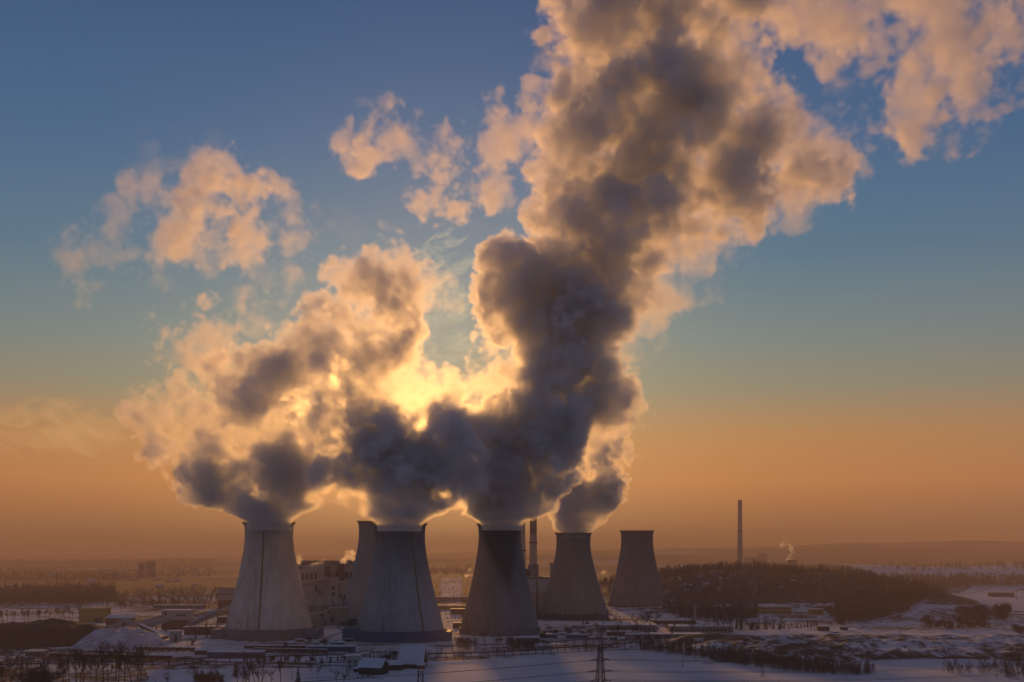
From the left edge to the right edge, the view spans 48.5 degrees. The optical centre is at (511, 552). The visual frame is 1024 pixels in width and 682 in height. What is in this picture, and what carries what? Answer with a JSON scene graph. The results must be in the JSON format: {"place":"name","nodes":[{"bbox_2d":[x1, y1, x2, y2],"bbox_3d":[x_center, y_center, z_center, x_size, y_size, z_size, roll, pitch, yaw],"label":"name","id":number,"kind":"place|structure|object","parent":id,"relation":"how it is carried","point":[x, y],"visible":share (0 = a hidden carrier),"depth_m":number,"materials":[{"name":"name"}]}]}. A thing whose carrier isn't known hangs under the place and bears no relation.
{"place":"outdoors","nodes":[
{"label":"outdoors","id":0,"kind":"place"},
{"bbox_2d":[0,540,1023,681],"bbox_3d":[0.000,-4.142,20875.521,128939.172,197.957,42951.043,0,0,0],"label":"ground","id":1,"kind":"structure","parent":0,"point":[882,636],"depth_m":1207.17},
{"bbox_2d":[0,654,23,681],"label":"bare tree","id":2,"kind":"object","parent":1,"relation":"on","point":[9,662],"visible":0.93,"depth_m":686.37,"materials":[{"name":"brown plant"}]},
{"bbox_2d":[10,663,36,681],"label":"bare tree","id":3,"kind":"object","parent":1,"relation":"on","point":[24,672],"visible":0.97,"depth_m":661.93,"materials":[{"name":"brown plant"}]},
{"bbox_2d":[25,668,42,681],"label":"bare tree","id":4,"kind":"object","parent":1,"relation":"on","point":[35,679],"visible":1,"depth_m":659.53,"materials":[{"name":"brown plant"}]},
{"bbox_2d":[25,650,47,655],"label":"loading shed","id":5,"kind":"structure","parent":1,"relation":"on","point":[43,652],"depth_m":908.35,"materials":[{"name":"grey metal"}]},
{"bbox_2d":[29,665,53,681],"bbox_3d":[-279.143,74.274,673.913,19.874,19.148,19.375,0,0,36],"label":"bare bush","id":6,"kind":"object","parent":1,"relation":"on","point":[43,675],"visible":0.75,"depth_m":669.79,"materials":[{"name":"brown plant"}]},
{"bbox_2d":[0,618,104,647],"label":"coal heap","id":7,"kind":"object","parent":1,"relation":"on","point":[50,632],"visible":0.83,"depth_m":1016.88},
{"bbox_2d":[0,581,116,604],"bbox_3d":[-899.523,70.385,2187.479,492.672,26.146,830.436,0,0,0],"label":"woods","id":8,"kind":"object","parent":1,"relation":"on","point":[77,593],"visible":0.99,"depth_m":1939.75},
{"bbox_2d":[49,661,67,681],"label":"bare tree","id":9,"kind":"object","parent":1,"relation":"on","point":[60,672],"visible":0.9,"depth_m":684.57,"materials":[{"name":"brown plant"}]},
{"bbox_2d":[0,647,125,664],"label":"woods","id":10,"kind":"object","parent":1,"relation":"on","point":[39,654],"visible":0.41,"depth_m":888.36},
{"bbox_2d":[0,659,142,669],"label":"pipeline","id":11,"kind":"object","parent":1,"relation":"on","point":[62,662],"visible":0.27,"depth_m":811.61,"materials":[{"name":"metal"}]},
{"bbox_2d":[66,642,81,681],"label":"bare tree","id":12,"kind":"object","parent":1,"relation":"on","point":[75,658],"visible":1,"depth_m":715.86,"materials":[{"name":"brown plant"}]},
{"bbox_2d":[71,653,96,681],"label":"bare tree","id":13,"kind":"object","parent":1,"relation":"on","point":[84,666],"visible":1,"depth_m":715.12,"materials":[{"name":"brown plant"}]},
{"bbox_2d":[79,607,111,622],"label":"coal store","id":14,"kind":"structure","parent":1,"relation":"on","point":[93,614],"depth_m":1347.73,"materials":[{"name":"metal"}]},
{"bbox_2d":[94,639,110,681],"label":"bare tree","id":15,"kind":"object","parent":1,"relation":"on","point":[102,652],"visible":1,"depth_m":723.45,"materials":[{"name":"brown plant"}]},
{"bbox_2d":[0,562,214,581],"bbox_3d":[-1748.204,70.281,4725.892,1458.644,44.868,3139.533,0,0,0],"label":"woods","id":16,"kind":"object","parent":1,"relation":"on","point":[42,574],"visible":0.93,"depth_m":3984.08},
{"bbox_2d":[100,649,114,681],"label":"bare tree","id":17,"kind":"object","parent":1,"relation":"on","point":[106,661],"visible":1,"depth_m":723.85,"materials":[{"name":"brown plant"}]},
{"bbox_2d":[1,555,217,565],"bbox_3d":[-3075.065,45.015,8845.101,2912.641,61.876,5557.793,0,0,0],"label":"woods","id":18,"kind":"object","parent":1,"relation":"on","point":[73,562],"visible":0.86,"depth_m":7110.79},
{"bbox_2d":[105,615,134,624],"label":"brick shed","id":19,"kind":"structure","parent":1,"relation":"on","point":[112,619],"depth_m":1299.50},
{"bbox_2d":[72,628,171,648],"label":"snowy heap","id":20,"kind":"object","parent":1,"relation":"on","point":[129,637],"visible":0.86,"depth_m":1004.32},
{"bbox_2d":[112,618,139,628],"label":"conveyor gallery","id":21,"kind":"object","parent":1,"relation":"on","point":[117,624],"visible":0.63,"depth_m":1167.37,"materials":[{"name":"metal"}]},
{"bbox_2d":[118,647,133,681],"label":"bare tree","id":22,"kind":"object","parent":1,"relation":"on","point":[121,649],"visible":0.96,"depth_m":730.68,"materials":[{"name":"brown plant"}]},
{"bbox_2d":[115,646,144,681],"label":"bare tree","id":23,"kind":"object","parent":1,"relation":"on","point":[128,661],"visible":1,"depth_m":729.54,"materials":[{"name":"brown plant"}]},
{"bbox_2d":[138,563,145,575],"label":"tower block","id":24,"kind":"structure","parent":1,"relation":"on","point":[141,568],"depth_m":3900.00,"materials":[{"name":"concrete"}]},
{"bbox_2d":[146,561,155,576],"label":"tower block","id":25,"kind":"structure","parent":1,"relation":"on","point":[150,567],"depth_m":3850.00,"materials":[{"name":"concrete"}]},
{"bbox_2d":[138,615,164,627],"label":"conveyor gallery","id":26,"kind":"object","parent":1,"relation":"on","point":[151,619],"visible":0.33,"depth_m":1213.43,"materials":[{"name":"metal"}]},
{"bbox_2d":[86,583,217,607],"bbox_3d":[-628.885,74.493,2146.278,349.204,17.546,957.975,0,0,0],"label":"woods","id":27,"kind":"object","parent":1,"relation":"on","point":[118,598],"visible":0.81,"depth_m":1949.35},
{"bbox_2d":[139,623,167,635],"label":"conveyor gallery","id":28,"kind":"object","parent":1,"relation":"on","point":[145,627],"visible":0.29,"depth_m":1111.27,"materials":[{"name":"metal"}]},
{"bbox_2d":[140,616,171,631],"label":"conveyor gallery","id":29,"kind":"object","parent":1,"relation":"on","point":[159,621],"visible":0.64,"depth_m":1176.28,"materials":[{"name":"metal"}]},
{"bbox_2d":[170,630,182,641],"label":"white kiosk","id":30,"kind":"object","parent":1,"relation":"on","point":[175,635],"visible":0.88,"depth_m":1051.80,"materials":[{"name":"metal"}]},
{"bbox_2d":[161,609,194,629],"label":"crusher house","id":31,"kind":"structure","parent":1,"relation":"on","point":[181,618],"depth_m":1225.08,"materials":[{"name":"brick"}]},
{"bbox_2d":[153,604,205,608],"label":"sports hall","id":32,"kind":"structure","parent":1,"relation":"on","point":[179,606],"depth_m":1674.75,"materials":[{"name":"grey metal"}]},
{"bbox_2d":[193,668,204,681],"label":"bare bush","id":33,"kind":"object","parent":1,"relation":"on","point":[196,677],"visible":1,"depth_m":702.37,"materials":[{"name":"brown plant"}]},
{"bbox_2d":[54,664,345,665],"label":"railway track","id":34,"kind":"structure","parent":1,"relation":"on","point":[209,664],"depth_m":841.62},
{"bbox_2d":[194,649,211,654],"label":"industrial shed","id":35,"kind":"structure","parent":1,"relation":"on","point":[200,651],"depth_m":921.48,"materials":[{"name":"brick"}]},
{"bbox_2d":[183,625,224,634],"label":"long shed","id":36,"kind":"structure","parent":1,"relation":"on","point":[200,630],"depth_m":1148.77,"materials":[{"name":"brick"}]},
{"bbox_2d":[188,605,230,637],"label":"conveyor gallery","id":37,"kind":"object","parent":1,"relation":"on","point":[206,617],"visible":0.73,"depth_m":1112.13,"materials":[{"name":"metal"}]},
{"bbox_2d":[217,587,235,607],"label":"turbine hall","id":38,"kind":"structure","parent":1,"relation":"on","point":[225,596],"depth_m":1694.23,"materials":[{"name":"concrete"}]},
{"bbox_2d":[207,650,265,657],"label":"industrial shed","id":39,"kind":"structure","parent":1,"relation":"on","point":[214,653],"depth_m":890.64,"materials":[{"name":"grey metal"}]},
{"bbox_2d":[145,652,348,665],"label":"pipeline","id":40,"kind":"object","parent":1,"relation":"on","point":[201,658],"visible":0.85,"depth_m":854.14,"materials":[{"name":"metal"}]},
{"bbox_2d":[241,653,256,681],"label":"bare tree","id":41,"kind":"object","parent":1,"relation":"on","point":[251,662],"visible":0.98,"depth_m":702.22,"materials":[{"name":"brown plant"}]},
{"bbox_2d":[255,653,275,681],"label":"bare tree","id":42,"kind":"object","parent":1,"relation":"on","point":[258,660],"visible":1,"depth_m":713.77,"materials":[{"name":"brown plant"}]},
{"bbox_2d":[211,521,323,640],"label":"cooling tower","id":43,"kind":"structure","parent":1,"relation":"on","point":[268,603],"depth_m":1090.68,"materials":[{"name":"concrete"}]},
{"bbox_2d":[243,644,306,647],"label":"industrial shed","id":44,"kind":"structure","parent":1,"relation":"on","point":[274,645],"depth_m":986.16,"materials":[{"name":"metal"}]},
{"bbox_2d":[314,597,325,624],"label":"storage silo","id":45,"kind":"object","parent":1,"relation":"on","point":[319,605],"visible":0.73,"depth_m":1295.23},
{"bbox_2d":[297,564,353,612],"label":"boiler house","id":46,"kind":"structure","parent":1,"relation":"on","point":[308,573],"depth_m":1400.00,"materials":[{"name":"grey concrete"}]},
{"bbox_2d":[300,560,354,564],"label":"bunker bay","id":47,"kind":"object","parent":46,"relation":"on","point":[324,562],"visible":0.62,"depth_m":1425.00,"materials":[{"name":"grey concrete"}]},
{"bbox_2d":[309,606,348,626],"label":"conveyor gallery","id":48,"kind":"object","parent":1,"relation":"on","point":[334,614],"visible":0.87,"depth_m":1247.50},
{"bbox_2d":[306,645,355,651],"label":"industrial shed","id":49,"kind":"structure","parent":1,"relation":"on","point":[343,648],"depth_m":954.24,"materials":[{"name":"grey metal"}]},
{"bbox_2d":[323,576,339,603],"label":"transfer tower","id":50,"kind":"structure","parent":1,"relation":"on","point":[331,588],"depth_m":1375.00,"materials":[{"name":"grey concrete"}]},
{"bbox_2d":[334,597,343,624],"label":"storage silo","id":51,"kind":"object","parent":1,"relation":"on","point":[339,602],"visible":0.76,"depth_m":1296.08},
{"bbox_2d":[337,563,343,580],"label":"stair shaft","id":52,"kind":"object","parent":1,"relation":"on","point":[340,569],"visible":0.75,"depth_m":1388.00,"materials":[{"name":"concrete"}]},
{"bbox_2d":[339,581,348,602],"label":"annex","id":53,"kind":"object","parent":1,"relation":"on","point":[343,587],"visible":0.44,"depth_m":1378.00,"materials":[{"name":"grey concrete"}]},
{"bbox_2d":[345,654,360,669],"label":"farmhouse","id":54,"kind":"object","parent":1,"relation":"on","point":[352,660],"visible":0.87,"depth_m":807.75,"materials":[{"name":"paint"}]},
{"bbox_2d":[0,637,740,662],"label":"railway track","id":55,"kind":"structure","parent":1,"relation":"on","point":[397,659],"depth_m":895.84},
{"bbox_2d":[337,520,405,626],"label":"cooling tower","id":56,"kind":"structure","parent":1,"relation":"on","point":[354,596],"depth_m":1290.62,"materials":[{"name":"concrete"}]},
{"bbox_2d":[357,657,389,674],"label":"timber barn","id":57,"kind":"structure","parent":1,"relation":"on","point":[369,666],"depth_m":777.22,"materials":[{"name":"brown wood"}]},
{"bbox_2d":[387,660,404,670],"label":"outbuilding","id":58,"kind":"structure","parent":1,"relation":"on","point":[396,665],"depth_m":802.42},
{"bbox_2d":[342,522,451,643],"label":"cooling tower","id":59,"kind":"structure","parent":1,"relation":"on","point":[399,605],"depth_m":1058.93,"materials":[{"name":"concrete"}]},
{"bbox_2d":[398,645,429,667],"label":"great barn","id":60,"kind":"structure","parent":1,"relation":"on","point":[411,655],"depth_m":822.05,"materials":[{"name":"white wood"}]},
{"bbox_2d":[429,563,472,574],"bbox_3d":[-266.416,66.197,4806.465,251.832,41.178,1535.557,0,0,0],"label":"woods","id":61,"kind":"object","parent":1,"relation":"on","point":[443,570],"visible":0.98,"depth_m":4875.27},
{"bbox_2d":[436,597,467,600],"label":"viaduct","id":62,"kind":"object","parent":1,"relation":"on","point":[449,598],"visible":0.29,"depth_m":1940.74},
{"bbox_2d":[438,605,465,609],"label":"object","id":63,"kind":"object","parent":1,"relation":"on","point":[444,607],"visible":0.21,"depth_m":1655.46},
{"bbox_2d":[434,576,470,602],"bbox_3d":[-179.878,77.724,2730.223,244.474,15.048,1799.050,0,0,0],"label":"woods","id":64,"kind":"object","parent":1,"relation":"on","point":[449,590],"visible":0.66,"depth_m":2427.24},
{"bbox_2d":[450,608,464,613],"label":"yard office","id":65,"kind":"structure","parent":1,"relation":"on","point":[458,610],"depth_m":1527.07,"materials":[{"name":"brick"}]},
{"bbox_2d":[460,637,471,649],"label":"bare bush","id":66,"kind":"object","parent":1,"relation":"on","point":[466,641],"visible":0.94,"depth_m":972.04,"materials":[{"name":"brown plant"}]},
{"bbox_2d":[457,522,541,636],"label":"cooling tower","id":67,"kind":"structure","parent":1,"relation":"on","point":[499,602],"depth_m":1145.84,"materials":[{"name":"concrete"}]},
{"bbox_2d":[435,637,607,651],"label":"pipeline","id":68,"kind":"object","parent":1,"relation":"on","point":[518,643],"visible":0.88,"depth_m":968.16,"materials":[{"name":"metal"}]},
{"bbox_2d":[519,512,525,569],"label":"chimney","id":69,"kind":"object","parent":1,"relation":"on","point":[522,518],"visible":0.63,"depth_m":1496.55,"materials":[{"name":"concrete"}]},
{"bbox_2d":[515,636,539,642],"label":"industrial shed","id":70,"kind":"structure","parent":1,"relation":"on","point":[529,638],"depth_m":1045.57,"materials":[{"name":"metal"}]},
{"bbox_2d":[527,579,536,612],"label":"filter duct","id":71,"kind":"object","parent":1,"relation":"on","point":[532,586],"visible":0.44,"depth_m":1459.66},
{"bbox_2d":[428,640,638,658],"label":"pipeline","id":72,"kind":"object","parent":1,"relation":"on","point":[535,649],"visible":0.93,"depth_m":925.19,"materials":[{"name":"metal"}]},
{"bbox_2d":[528,500,538,575],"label":"chimney","id":73,"kind":"object","parent":1,"relation":"on","point":[533,566],"visible":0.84,"depth_m":1555.60,"materials":[{"name":"concrete"}]},
{"bbox_2d":[527,576,549,615],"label":"filter house","id":74,"kind":"structure","parent":1,"relation":"on","point":[539,577],"depth_m":1490.00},
{"bbox_2d":[538,579,548,615],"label":"filter duct","id":75,"kind":"object","parent":1,"relation":"on","point":[542,585],"visible":0.44,"depth_m":1460.60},
{"bbox_2d":[537,532,610,620],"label":"cooling tower","id":76,"kind":"structure","parent":1,"relation":"on","point":[573,592],"depth_m":1399.69,"materials":[{"name":"concrete"}]},
{"bbox_2d":[565,634,588,638],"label":"industrial shed","id":77,"kind":"structure","parent":1,"relation":"on","point":[575,636],"depth_m":1093.52,"materials":[{"name":"grey metal"}]},
{"bbox_2d":[588,647,612,681],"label":"pylon","id":78,"kind":"object","parent":1,"relation":"on","point":[601,661],"visible":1,"depth_m":599.36,"materials":[{"name":"metal"}]},
{"bbox_2d":[308,660,584,681],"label":"power line","id":79,"kind":"object","parent":78,"relation":"attached to","point":[444,672],"visible":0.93,"depth_m":569.64,"materials":[{"name":"metal"}]},
{"bbox_2d":[599,666,1012,672],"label":"power line","id":80,"kind":"object","parent":78,"relation":"attached to","point":[797,672],"visible":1,"depth_m":635.30,"materials":[{"name":"metal"}]},
{"bbox_2d":[622,656,1012,661],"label":"power line","id":81,"kind":"object","parent":78,"relation":"attached to","point":[807,661],"visible":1,"depth_m":640.31,"materials":[{"name":"metal"}]},
{"bbox_2d":[613,664,1022,671],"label":"power line","id":82,"kind":"object","parent":78,"relation":"attached to","point":[782,671],"visible":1,"depth_m":631.37,"materials":[{"name":"metal"}]},
{"bbox_2d":[622,654,1023,660],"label":"power line","id":83,"kind":"object","parent":78,"relation":"attached to","point":[812,660],"visible":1,"depth_m":645.92,"materials":[{"name":"metal"}]},
{"bbox_2d":[640,674,1018,681],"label":"power line","id":84,"kind":"object","parent":78,"relation":"attached to","point":[797,681],"visible":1,"depth_m":636.29,"materials":[{"name":"metal"}]},
{"bbox_2d":[646,672,1023,680],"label":"power line","id":85,"kind":"object","parent":78,"relation":"attached to","point":[787,680],"visible":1,"depth_m":637.10,"materials":[{"name":"metal"}]},
{"bbox_2d":[610,622,626,646],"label":"bare tree","id":86,"kind":"object","parent":1,"relation":"on","point":[615,628],"visible":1,"depth_m":1002.85,"materials":[{"name":"brown plant"}]},
{"bbox_2d":[606,630,638,635],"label":"industrial shed","id":87,"kind":"structure","parent":1,"relation":"on","point":[609,633],"depth_m":1127.50,"materials":[{"name":"metal"}]},
{"bbox_2d":[595,621,656,631],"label":"industrial shed","id":88,"kind":"structure","parent":1,"relation":"on","point":[607,625],"depth_m":1183.17,"materials":[{"name":"grey metal"}]},
{"bbox_2d":[607,530,665,606],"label":"cooling tower","id":89,"kind":"structure","parent":1,"relation":"on","point":[637,581],"depth_m":1624.07,"materials":[{"name":"grey concrete"}]},
{"bbox_2d":[637,608,661,637],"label":"bare tree","id":90,"kind":"object","parent":1,"relation":"on","point":[645,618],"visible":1,"depth_m":1037.77,"materials":[{"name":"brown plant"}]},
{"bbox_2d":[625,633,702,639],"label":"industrial shed","id":91,"kind":"structure","parent":1,"relation":"on","point":[635,636],"depth_m":1073.59,"materials":[{"name":"grey metal"}]},
{"bbox_2d":[649,617,695,623],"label":"industrial shed","id":92,"kind":"structure","parent":1,"relation":"on","point":[668,620],"depth_m":1324.42,"materials":[{"name":"metal"}]},
{"bbox_2d":[666,623,733,631],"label":"industrial shed","id":93,"kind":"structure","parent":1,"relation":"on","point":[708,627],"depth_m":1187.34,"materials":[{"name":"grey metal"}]},
{"bbox_2d":[662,599,759,618],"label":"woods","id":94,"kind":"object","parent":1,"relation":"on","point":[680,606],"visible":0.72,"depth_m":1459.63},
{"bbox_2d":[737,500,742,563],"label":"chimney","id":95,"kind":"object","parent":1,"relation":"on","point":[740,547],"visible":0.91,"depth_m":2795.19,"materials":[{"name":"concrete"}]},
{"bbox_2d":[743,557,757,567],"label":"building","id":96,"kind":"structure","parent":1,"relation":"on","point":[747,560],"depth_m":4810.00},
{"bbox_2d":[637,636,875,674],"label":"thicket","id":97,"kind":"object","parent":1,"relation":"on","point":[744,657],"visible":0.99,"depth_m":837.40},
{"bbox_2d":[756,553,766,566],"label":"building","id":98,"kind":"structure","parent":1,"relation":"on","point":[762,556],"depth_m":4800.00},
{"bbox_2d":[599,559,950,603],"bbox_3d":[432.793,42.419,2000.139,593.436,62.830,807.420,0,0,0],"label":"wooded hill","id":99,"kind":"structure","parent":1,"relation":"on","point":[684,570],"depth_m":1773.49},
{"bbox_2d":[758,605,791,613],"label":"block","id":100,"kind":"structure","parent":1,"relation":"on","point":[775,609],"depth_m":1475.54,"materials":[{"name":"grey concrete"}]},
{"bbox_2d":[807,608,823,614],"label":"block","id":101,"kind":"structure","parent":1,"relation":"on","point":[815,611],"depth_m":1455.40,"materials":[{"name":"grey concrete"}]},
{"bbox_2d":[826,570,953,625],"bbox_3d":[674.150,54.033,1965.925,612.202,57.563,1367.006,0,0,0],"label":"woods","id":102,"kind":"object","parent":1,"relation":"on","point":[877,609],"visible":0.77,"depth_m":1530.80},
{"bbox_2d":[919,614,933,627],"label":"bare bush","id":103,"kind":"object","parent":1,"relation":"on","point":[925,619],"visible":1,"depth_m":1255.18,"materials":[{"name":"brown plant"}]},
{"bbox_2d":[871,560,1023,586],"bbox_3d":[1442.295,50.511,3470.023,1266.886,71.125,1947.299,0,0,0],"label":"woods","id":104,"kind":"object","parent":1,"relation":"on","point":[969,579],"visible":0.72,"depth_m":2714.89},
{"bbox_2d":[953,605,966,617],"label":"bare bush","id":105,"kind":"object","parent":1,"relation":"on","point":[957,609],"visible":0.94,"depth_m":1415.61,"materials":[{"name":"brown plant"}]},
{"bbox_2d":[967,603,985,619],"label":"bare bush","id":106,"kind":"object","parent":1,"relation":"on","point":[975,607],"visible":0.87,"depth_m":1382.69,"materials":[{"name":"brown plant"}]},
{"bbox_2d":[941,645,1023,679],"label":"thicket","id":107,"kind":"object","parent":1,"relation":"on","point":[1005,664],"visible":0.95,"depth_m":781.48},
{"bbox_2d":[996,573,1004,585],"bbox_3d":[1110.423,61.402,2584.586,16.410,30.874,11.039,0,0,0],"label":"village house","id":108,"kind":"structure","parent":1,"relation":"on","point":[1000,576],"depth_m":2579.47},
{"bbox_2d":[988,592,1014,596],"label":"block","id":109,"kind":"structure","parent":1,"relation":"on","point":[1000,594],"depth_m":2127.91,"materials":[{"name":"brick"}]},
{"bbox_2d":[995,600,1012,619],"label":"bare bush","id":110,"kind":"object","parent":1,"relation":"on","point":[1005,607],"visible":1,"depth_m":1379.97,"materials":[{"name":"brown plant"}]},
{"bbox_2d":[0,0,1023,553],"label":"sky","id":111,"kind":"structure","parent":0,"point":[324,267],"materials":[{"name":"blue"}]},
{"bbox_2d":[808,586,993,629],"bbox_3d":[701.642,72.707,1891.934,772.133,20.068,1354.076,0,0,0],"label":"road","id":112,"kind":"structure","parent":0,"point":[913,608],"depth_m":1513.21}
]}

